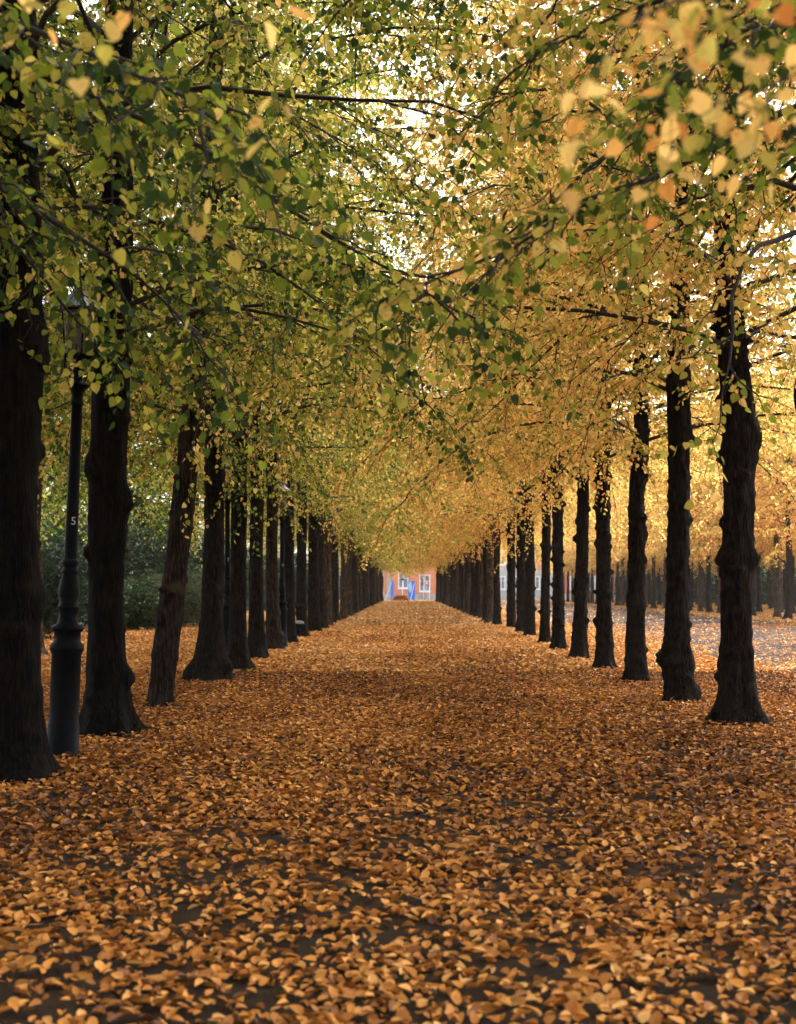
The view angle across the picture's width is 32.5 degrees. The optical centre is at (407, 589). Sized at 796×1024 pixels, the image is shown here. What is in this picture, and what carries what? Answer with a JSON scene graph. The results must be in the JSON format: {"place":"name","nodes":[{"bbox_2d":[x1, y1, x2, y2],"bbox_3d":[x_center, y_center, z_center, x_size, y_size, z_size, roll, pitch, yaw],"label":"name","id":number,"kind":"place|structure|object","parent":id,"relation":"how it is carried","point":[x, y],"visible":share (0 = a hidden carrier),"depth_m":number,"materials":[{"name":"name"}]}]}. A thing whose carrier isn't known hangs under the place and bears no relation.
{"place":"outdoors","nodes":[
{"label":"outdoors","id":0,"kind":"place"},
{"bbox_2d":[0,604,795,1023],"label":"path","id":1,"kind":"structure","parent":0,"point":[54,1002],"depth_m":6.73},
{"bbox_2d":[0,595,795,805],"bbox_3d":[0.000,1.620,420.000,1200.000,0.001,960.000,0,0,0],"label":"ground","id":2,"kind":"structure","parent":0,"point":[144,705],"depth_m":18.71,"materials":[{"name":"soil"}]},
{"bbox_2d":[40,286,87,549],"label":"park tree","id":3,"kind":"object","parent":2,"relation":"on","point":[59,514],"visible":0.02,"depth_m":47.66,"materials":[{"name":"green plant"}]},
{"bbox_2d":[41,541,88,638],"bbox_3d":[-12.223,-0.011,44.091,4.699,3.309,3.532,0,0,0],"label":"shrub","id":4,"kind":"object","parent":2,"relation":"on","point":[52,603],"visible":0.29,"depth_m":43.78,"materials":[{"name":"green plant"}]},
{"bbox_2d":[47,273,102,758],"bbox_3d":[-3.202,-0.748,13.060,0.512,4.700,0.512,2,0,0],"label":"street lamp","id":5,"kind":"object","parent":2,"relation":"on","point":[66,646],"visible":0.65,"depth_m":12.98,"materials":[{"name":"black metal"}]},
{"bbox_2d":[40,537,133,632],"bbox_3d":[-12.713,-0.290,49.895,5.999,3.860,4.468,0,0,0],"label":"shrub","id":6,"kind":"object","parent":2,"relation":"on","point":[79,553],"visible":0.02,"depth_m":49.91,"materials":[{"name":"green plant"}]},
{"bbox_2d":[42,97,150,448],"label":"park tree","id":7,"kind":"object","parent":2,"relation":"on","point":[58,401],"visible":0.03,"depth_m":21.22,"materials":[{"name":"green plant"}]},
{"bbox_2d":[41,508,153,625],"bbox_3d":[-13.136,-0.853,55.929,5.079,4.924,4.448,0,0,0],"label":"shrub","id":8,"kind":"object","parent":2,"relation":"on","point":[130,575],"visible":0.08,"depth_m":56.24,"materials":[{"name":"green plant"}]},
{"bbox_2d":[40,331,168,537],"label":"park tree","id":9,"kind":"object","parent":2,"relation":"on","point":[46,519],"visible":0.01,"depth_m":69.59,"materials":[{"name":"green plant"}]},
{"bbox_2d":[38,19,175,485],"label":"park tree","id":10,"kind":"object","parent":2,"relation":"on","point":[54,466],"visible":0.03,"depth_m":27.43,"materials":[{"name":"green plant"}]},
{"bbox_2d":[84,577,158,630],"bbox_3d":[-10.830,0.554,52.718,2.882,2.119,3.126,0,0,32],"label":"shrub","id":11,"kind":"object","parent":2,"relation":"on","point":[139,607],"visible":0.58,"depth_m":52.59,"materials":[{"name":"green plant"}]},
{"bbox_2d":[37,22,228,656],"bbox_3d":[-9.388,-6.292,33.130,10.174,15.884,10.294,0,0,-22],"label":"park tree","id":12,"kind":"object","parent":2,"relation":"on","point":[137,502],"visible":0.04,"depth_m":32.93,"materials":[{"name":"green plant"}]},
{"bbox_2d":[79,486,201,591],"bbox_3d":[-11.825,-1.459,60.339,5.659,6.135,4.829,0,0,0],"label":"shrub","id":13,"kind":"object","parent":2,"relation":"on","point":[156,554],"visible":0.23,"depth_m":59.77,"materials":[{"name":"green plant"}]},
{"bbox_2d":[40,286,247,579],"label":"park tree","id":14,"kind":"object","parent":2,"relation":"on","point":[146,509],"visible":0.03,"depth_m":57.77,"materials":[{"name":"green plant"}]},
{"bbox_2d":[41,149,248,547],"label":"park tree","id":15,"kind":"object","parent":2,"relation":"on","point":[49,500],"visible":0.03,"depth_m":46.34,"materials":[{"name":"green plant"}]},
{"bbox_2d":[0,0,335,158],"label":"lime tree","id":16,"kind":"object","parent":2,"relation":"on","point":[113,29],"visible":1,"depth_m":3.47,"materials":[{"name":"yellow plant"}]},
{"bbox_2d":[126,564,223,625],"bbox_3d":[-9.785,0.247,57.755,4.844,2.797,3.506,0,0,0],"label":"shrub","id":17,"kind":"object","parent":2,"relation":"on","point":[192,597],"visible":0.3,"depth_m":57.24,"materials":[{"name":"green plant"}]},
{"bbox_2d":[145,529,249,621],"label":"shrub","id":18,"kind":"object","parent":2,"relation":"on","point":[199,553],"visible":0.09,"depth_m":65.25,"materials":[{"name":"green plant"}]},
{"bbox_2d":[132,333,278,617],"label":"park tree","id":19,"kind":"object","parent":2,"relation":"on","point":[198,500],"visible":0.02,"depth_m":73.83,"materials":[{"name":"green plant"}]},
{"bbox_2d":[223,456,231,649],"bbox_3d":[-3.950,-0.750,30.000,0.512,4.700,0.512,0,0,0],"label":"street lamp","id":20,"kind":"object","parent":2,"relation":"on","point":[227,501],"visible":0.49,"depth_m":29.94,"materials":[{"name":"black metal"}]},
{"bbox_2d":[40,16,473,650],"bbox_3d":[-3.554,-6.398,36.383,10.600,16.096,11.202,0,0,-44],"label":"lime tree","id":21,"kind":"object","parent":2,"relation":"on","point":[274,636],"visible":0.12,"depth_m":36.08,"materials":[{"name":"yellow plant"}]},
{"bbox_2d":[42,6,474,659],"bbox_3d":[-3.776,-6.474,31.316,11.332,16.249,11.510,0,0,0],"label":"lime tree","id":22,"kind":"object","parent":2,"relation":"on","point":[256,636],"visible":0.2,"depth_m":31.32,"materials":[{"name":"green plant"}]},
{"bbox_2d":[41,0,496,671],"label":"lime tree","id":23,"kind":"object","parent":2,"relation":"on","point":[237,652],"visible":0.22,"depth_m":26.90,"materials":[{"name":"green plant"}]},
{"bbox_2d":[246,554,307,610],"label":"undergrowth","id":24,"kind":"object","parent":2,"relation":"on","point":[278,562],"visible":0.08,"depth_m":97.22,"materials":[{"name":"green plant"}]},
{"bbox_2d":[37,0,518,680],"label":"lime tree","id":25,"kind":"object","parent":2,"relation":"on","point":[211,660],"visible":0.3,"depth_m":23.82,"materials":[{"name":"green plant"}]},
{"bbox_2d":[278,479,289,646],"bbox_3d":[-3.420,-0.750,37.300,0.512,4.700,0.512,0,0,0],"label":"street lamp","id":26,"kind":"object","parent":2,"relation":"on","point":[282,601],"visible":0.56,"depth_m":37.23,"materials":[{"name":"black metal"}]},
{"bbox_2d":[0,0,572,489],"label":"lime tree","id":27,"kind":"object","parent":2,"relation":"on","point":[246,178],"visible":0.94,"depth_m":8.85,"materials":[{"name":"green plant"}]},
{"bbox_2d":[129,103,458,642],"bbox_3d":[-3.364,-6.572,40.564,10.830,16.444,10.875,0,0,0],"label":"lime tree","id":28,"kind":"object","parent":2,"relation":"on","point":[289,539],"visible":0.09,"depth_m":40.69,"materials":[{"name":"green plant"}]},
{"bbox_2d":[163,225,448,636],"bbox_3d":[-3.210,-5.639,46.098,11.257,14.579,11.182,0,0,0],"label":"lime tree","id":29,"kind":"object","parent":2,"relation":"on","point":[301,595],"visible":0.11,"depth_m":45.57,"materials":[{"name":"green plant"}]},
{"bbox_2d":[36,0,585,706],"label":"lime tree","id":30,"kind":"object","parent":2,"relation":"on","point":[168,628],"visible":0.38,"depth_m":18.87,"materials":[{"name":"green plant"}]},
{"bbox_2d":[0,0,629,736],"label":"lime tree","id":31,"kind":"object","parent":2,"relation":"on","point":[108,696],"visible":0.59,"depth_m":15.16,"materials":[{"name":"green plant"}]},
{"bbox_2d":[189,294,444,629],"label":"lime tree","id":32,"kind":"object","parent":2,"relation":"on","point":[323,606],"visible":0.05,"depth_m":54.86,"materials":[{"name":"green plant"}]},
{"bbox_2d":[196,326,451,622],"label":"lime tree","id":33,"kind":"object","parent":2,"relation":"on","point":[333,579],"visible":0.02,"depth_m":63.46,"materials":[{"name":"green plant"}]},
{"bbox_2d":[193,262,470,631],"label":"lime tree","id":34,"kind":"object","parent":2,"relation":"on","point":[313,619],"visible":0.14,"depth_m":51.01,"materials":[{"name":"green plant"}]},
{"bbox_2d":[230,347,445,624],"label":"lime tree","id":35,"kind":"object","parent":2,"relation":"on","point":[327,565],"visible":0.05,"depth_m":58.97,"materials":[{"name":"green plant"}]},
{"bbox_2d":[247,423,429,620],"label":"lime tree","id":36,"kind":"object","parent":2,"relation":"on","point":[336,592],"visible":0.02,"depth_m":67.68,"materials":[{"name":"yellow plant"}]},
{"bbox_2d":[264,439,429,616],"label":"lime tree","id":37,"kind":"object","parent":2,"relation":"on","point":[352,535],"visible":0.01,"depth_m":76.34,"materials":[{"name":"yellow plant"}]},
{"bbox_2d":[247,345,449,618],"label":"lime tree","id":38,"kind":"object","parent":2,"relation":"on","point":[343,597],"visible":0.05,"depth_m":72.05,"materials":[{"name":"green plant"}]},
{"bbox_2d":[278,472,423,613],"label":"lime tree","id":39,"kind":"object","parent":2,"relation":"on","point":[353,576],"visible":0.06,"depth_m":84.61,"materials":[{"name":"yellow plant"}]},
{"bbox_2d":[0,0,703,785],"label":"lime tree","id":40,"kind":"object","parent":2,"relation":"on","point":[26,754],"visible":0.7,"depth_m":11.50,"materials":[{"name":"green plant"}]},
{"bbox_2d":[306,504,409,608],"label":"lime tree","id":41,"kind":"object","parent":2,"relation":"on","point":[360,570],"depth_m":101.32,"materials":[{"name":"yellow plant"}]},
{"bbox_2d":[295,439,421,611],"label":"lime tree","id":42,"kind":"object","parent":2,"relation":"on","point":[359,553],"visible":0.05,"depth_m":92.87,"materials":[{"name":"yellow plant"}]},
{"bbox_2d":[295,524,422,612],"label":"lime tree","id":43,"kind":"object","parent":2,"relation":"on","point":[356,594],"visible":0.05,"depth_m":89.08,"materials":[{"name":"yellow plant"}]},
{"bbox_2d":[294,433,429,615],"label":"lime tree","id":44,"kind":"object","parent":2,"relation":"on","point":[349,585],"visible":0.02,"depth_m":80.46,"materials":[{"name":"plant"}]},
{"bbox_2d":[306,437,424,608],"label":"lime tree","id":45,"kind":"object","parent":2,"relation":"on","point":[363,587],"visible":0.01,"depth_m":105.38,"materials":[{"name":"brown plant"}]},
{"bbox_2d":[306,532,424,610],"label":"lime tree","id":46,"kind":"object","parent":2,"relation":"on","point":[360,602],"visible":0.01,"depth_m":97.38,"materials":[{"name":"yellow plant"}]},
{"bbox_2d":[369,549,410,606],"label":"lime tree","id":47,"kind":"object","parent":2,"relation":"on","point":[371,588],"visible":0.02,"depth_m":125.73,"materials":[{"name":"brown plant"}]},
{"bbox_2d":[0,642,795,1023],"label":"fallen leaves","id":48,"kind":"object","parent":2,"relation":"on","point":[332,713],"depth_m":9.10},
{"bbox_2d":[41,623,795,672],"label":"fallen leaves","id":49,"kind":"object","parent":2,"relation":"on","point":[469,640],"visible":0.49,"depth_m":35.07,"materials":[{"name":"orange plant"}]},
{"bbox_2d":[386,530,461,610],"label":"lime tree","id":50,"kind":"object","parent":2,"relation":"on","point":[459,589],"depth_m":102.82,"materials":[{"name":"brown plant"}]},
{"bbox_2d":[389,545,506,607],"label":"lime tree","id":51,"kind":"object","parent":2,"relation":"on","point":[454,570],"visible":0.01,"depth_m":110.91,"materials":[{"name":"yellow plant"}]},
{"bbox_2d":[400,523,506,608],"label":"lime tree","id":52,"kind":"object","parent":2,"relation":"on","point":[456,584],"depth_m":106.85,"materials":[{"name":"plant"}]},
{"bbox_2d":[403,462,506,606],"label":"lime tree","id":53,"kind":"object","parent":2,"relation":"on","point":[451,586],"visible":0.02,"depth_m":119.06,"materials":[{"name":"yellow plant"}]},
{"bbox_2d":[368,368,565,620],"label":"lime tree","id":54,"kind":"object","parent":2,"relation":"on","point":[485,591],"visible":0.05,"depth_m":68.82,"materials":[{"name":"yellow plant"}]},
{"bbox_2d":[393,493,540,612],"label":"lime tree","id":55,"kind":"object","parent":2,"relation":"on","point":[465,587],"visible":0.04,"depth_m":89.85,"materials":[{"name":"yellow plant"}]},
{"bbox_2d":[398,522,536,611],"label":"lime tree","id":56,"kind":"object","parent":2,"relation":"on","point":[463,554],"visible":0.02,"depth_m":94.04,"materials":[{"name":"yellow plant"}]},
{"bbox_2d":[395,462,541,613],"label":"lime tree","id":57,"kind":"object","parent":2,"relation":"on","point":[468,585],"visible":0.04,"depth_m":85.53,"materials":[{"name":"yellow plant"}]},
{"bbox_2d":[400,423,539,615],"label":"lime tree","id":58,"kind":"object","parent":2,"relation":"on","point":[472,596],"visible":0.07,"depth_m":81.65,"materials":[{"name":"yellow plant"}]},
{"bbox_2d":[376,315,575,618],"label":"lime tree","id":59,"kind":"object","parent":2,"relation":"on","point":[481,584],"visible":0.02,"depth_m":73.24,"materials":[{"name":"yellow plant"}]},
{"bbox_2d":[402,393,551,616],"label":"lime tree","id":60,"kind":"object","parent":2,"relation":"on","point":[477,585],"visible":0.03,"depth_m":77.39,"materials":[{"name":"yellow plant"}]},
{"bbox_2d":[399,351,575,623],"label":"lime tree","id":61,"kind":"object","parent":2,"relation":"on","point":[488,619],"visible":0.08,"depth_m":64.47,"materials":[{"name":"yellow plant"}]},
{"bbox_2d":[187,600,795,623],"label":"fallen leaves","id":62,"kind":"object","parent":2,"relation":"on","point":[388,611],"visible":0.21,"depth_m":85.94,"materials":[{"name":"orange plant"}]},
{"bbox_2d":[190,0,795,726],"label":"lime tree","id":63,"kind":"object","parent":2,"relation":"on","point":[736,560],"visible":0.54,"depth_m":16.23,"materials":[{"name":"yellow plant"}]},
{"bbox_2d":[387,319,618,624],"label":"lime tree","id":64,"kind":"object","parent":2,"relation":"on","point":[497,620],"visible":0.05,"depth_m":60.37,"materials":[{"name":"yellow plant"}]},
{"bbox_2d":[381,321,627,627],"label":"lime tree","id":65,"kind":"object","parent":2,"relation":"on","point":[511,602],"visible":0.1,"depth_m":56.34,"materials":[{"name":"yellow plant"}]},
{"bbox_2d":[361,212,667,636],"bbox_3d":[3.893,-6.164,46.790,10.892,15.628,11.204,0,0,0],"label":"lime tree","id":66,"kind":"object","parent":2,"relation":"on","point":[528,619],"visible":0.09,"depth_m":46.67,"materials":[{"name":"yellow plant"}]},
{"bbox_2d":[236,0,795,703],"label":"lime tree","id":67,"kind":"object","parent":2,"relation":"on","point":[674,660],"visible":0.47,"depth_m":19.44,"materials":[{"name":"yellow plant"}]},
{"bbox_2d":[371,253,666,631],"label":"lime tree","id":68,"kind":"object","parent":2,"relation":"on","point":[520,546],"visible":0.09,"depth_m":50.36,"materials":[{"name":"yellow plant"}]},
{"bbox_2d":[263,0,795,463],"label":"lime tree","id":69,"kind":"object","parent":2,"relation":"on","point":[766,40],"visible":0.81,"depth_m":7.01,"materials":[{"name":"green plant"}]},
{"bbox_2d":[323,25,758,649],"bbox_3d":[3.560,-6.536,36.648,11.827,16.372,11.021,0,0,0],"label":"lime tree","id":70,"kind":"object","parent":2,"relation":"on","point":[557,627],"visible":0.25,"depth_m":36.45,"materials":[{"name":"yellow plant"}]},
{"bbox_2d":[297,0,795,682],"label":"lime tree","id":71,"kind":"object","parent":2,"relation":"on","point":[635,650],"visible":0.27,"depth_m":23.72,"materials":[{"name":"yellow plant"}]},
{"bbox_2d":[376,101,720,642],"bbox_3d":[4.058,-6.395,40.360,11.266,16.089,10.834,0,0,0],"label":"lime tree","id":72,"kind":"object","parent":2,"relation":"on","point":[544,611],"visible":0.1,"depth_m":40.30,"materials":[{"name":"yellow plant"}]},
{"bbox_2d":[311,0,795,668],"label":"lime tree","id":73,"kind":"object","parent":2,"relation":"on","point":[603,626],"visible":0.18,"depth_m":27.67,"materials":[{"name":"yellow plant"}]},
{"bbox_2d":[353,7,795,659],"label":"lime tree","id":74,"kind":"object","parent":2,"relation":"on","point":[579,639],"visible":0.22,"depth_m":31.59,"materials":[{"name":"yellow plant"}]},
{"bbox_2d":[551,489,612,603],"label":"lime tree","id":75,"kind":"object","parent":2,"relation":"on","point":[591,590],"visible":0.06,"depth_m":147.59,"materials":[{"name":"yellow plant"}]},
{"bbox_2d":[399,0,795,510],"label":"lime tree","id":76,"kind":"object","parent":2,"relation":"on","point":[529,15],"visible":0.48,"depth_m":10.90,"materials":[{"name":"yellow plant"}]},
{"bbox_2d":[564,484,657,605],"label":"lime tree","id":77,"kind":"object","parent":2,"relation":"on","point":[621,568],"visible":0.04,"depth_m":127.58,"materials":[{"name":"yellow plant"}]},
{"bbox_2d":[573,478,651,593],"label":"lime tree","id":78,"kind":"object","parent":2,"relation":"on","point":[590,560],"visible":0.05,"depth_m":123.70,"materials":[{"name":"yellow plant"}]},
{"bbox_2d":[567,495,663,605],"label":"lime tree","id":79,"kind":"object","parent":2,"relation":"on","point":[617,601],"visible":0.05,"depth_m":131.60,"materials":[{"name":"yellow plant"}]},
{"bbox_2d":[588,468,662,607],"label":"lime tree","id":80,"kind":"object","parent":2,"relation":"on","point":[627,555],"visible":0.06,"depth_m":115.65,"materials":[{"name":"yellow plant"}]},
{"bbox_2d":[611,425,694,608],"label":"lime tree","id":81,"kind":"object","parent":2,"relation":"on","point":[664,589],"visible":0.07,"depth_m":107.60,"materials":[{"name":"yellow plant"}]},
{"bbox_2d":[612,423,712,573],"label":"lime tree","id":82,"kind":"object","parent":2,"relation":"on","point":[646,523],"visible":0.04,"depth_m":103.31,"materials":[{"name":"yellow plant"}]},
{"bbox_2d":[610,407,717,608],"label":"lime tree","id":83,"kind":"object","parent":2,"relation":"on","point":[653,602],"visible":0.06,"depth_m":111.57,"materials":[{"name":"yellow plant"}]},
{"bbox_2d":[615,405,718,609],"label":"lime tree","id":84,"kind":"object","parent":2,"relation":"on","point":[647,542],"visible":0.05,"depth_m":99.61,"materials":[{"name":"yellow plant"}]},
{"bbox_2d":[555,0,795,231],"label":"lime tree","id":85,"kind":"object","parent":2,"relation":"on","point":[747,141],"visible":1,"depth_m":3.15,"materials":[{"name":"yellow plant"}]},
{"bbox_2d":[613,562,795,605],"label":"undergrowth","id":86,"kind":"object","parent":2,"relation":"on","point":[765,587],"visible":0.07,"depth_m":139.30,"materials":[{"name":"green plant"}]},
{"bbox_2d":[645,401,765,611],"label":"lime tree","id":87,"kind":"object","parent":2,"relation":"on","point":[700,589],"visible":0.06,"depth_m":95.60,"materials":[{"name":"yellow plant"}]},
{"bbox_2d":[648,447,773,612],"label":"lime tree","id":88,"kind":"object","parent":2,"relation":"on","point":[708,590],"visible":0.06,"depth_m":91.59,"materials":[{"name":"yellow plant"}]},
{"bbox_2d":[646,387,783,613],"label":"lime tree","id":89,"kind":"object","parent":2,"relation":"on","point":[701,531],"visible":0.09,"depth_m":87.60,"materials":[{"name":"yellow plant"}]},
{"bbox_2d":[655,345,794,564],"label":"lime tree","id":90,"kind":"object","parent":2,"relation":"on","point":[708,512],"visible":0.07,"depth_m":83.54,"materials":[{"name":"yellow plant"}]},
{"bbox_2d":[661,382,795,615],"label":"lime tree","id":91,"kind":"object","parent":2,"relation":"on","point":[717,548],"visible":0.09,"depth_m":79.18,"materials":[{"name":"yellow plant"}]},
{"bbox_2d":[693,468,795,612],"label":"lime tree","id":92,"kind":"object","parent":2,"relation":"on","point":[759,592],"visible":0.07,"depth_m":94.56,"materials":[{"name":"brown plant"}]},
{"bbox_2d":[694,391,795,617],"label":"lime tree","id":93,"kind":"object","parent":2,"relation":"on","point":[777,603],"visible":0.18,"depth_m":75.58,"materials":[{"name":"yellow plant"}]},
{"bbox_2d":[698,347,795,618],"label":"lime tree","id":94,"kind":"object","parent":2,"relation":"on","point":[788,603],"visible":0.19,"depth_m":71.59,"materials":[{"name":"yellow plant"}]},
{"bbox_2d":[717,401,785,612],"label":"lime tree","id":95,"kind":"object","parent":2,"relation":"on","point":[782,607],"visible":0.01,"depth_m":90.55,"materials":[{"name":"yellow plant"}]},
{"bbox_2d":[712,424,795,613],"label":"lime tree","id":96,"kind":"object","parent":2,"relation":"on","point":[793,594],"visible":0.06,"depth_m":86.54,"materials":[{"name":"yellow plant"}]},
{"bbox_2d":[718,324,795,566],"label":"lime tree","id":97,"kind":"object","parent":2,"relation":"on","point":[756,534],"visible":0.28,"depth_m":68.48,"materials":[{"name":"yellow plant"}]},
{"bbox_2d":[761,550,785,609],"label":"lime tree","id":98,"kind":"object","parent":2,"relation":"on","point":[784,583],"visible":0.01,"depth_m":103.76,"materials":[{"name":"brown plant"}]},
{"bbox_2d":[752,317,795,564],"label":"lime tree","id":99,"kind":"object","parent":2,"relation":"on","point":[776,550],"visible":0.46,"depth_m":64.49,"materials":[{"name":"yellow plant"}]},
{"bbox_2d":[768,548,795,607],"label":"lime tree","id":100,"kind":"object","parent":2,"relation":"on","point":[771,592],"visible":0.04,"depth_m":109.38,"materials":[{"name":"plant"}]},
{"bbox_2d":[383,567,435,599],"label":"town house","id":101,"kind":"structure","parent":0,"point":[430,578],"depth_m":206.00,"materials":[{"name":"paint"}]},
{"bbox_2d":[39,0,795,573],"label":"sky","id":102,"kind":"structure","parent":0,"point":[414,116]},
{"bbox_2d":[500,528,552,599],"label":"town house","id":103,"kind":"structure","parent":0,"point":[503,582],"depth_m":206.00,"materials":[{"name":"stone"}]},
{"bbox_2d":[565,569,614,599],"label":"town house","id":104,"kind":"structure","parent":0,"point":[570,586],"depth_m":206.00,"materials":[{"name":"red brick"}]},
{"bbox_2d":[501,600,795,672],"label":"road","id":105,"kind":"structure","parent":0,"point":[716,622],"depth_m":51.77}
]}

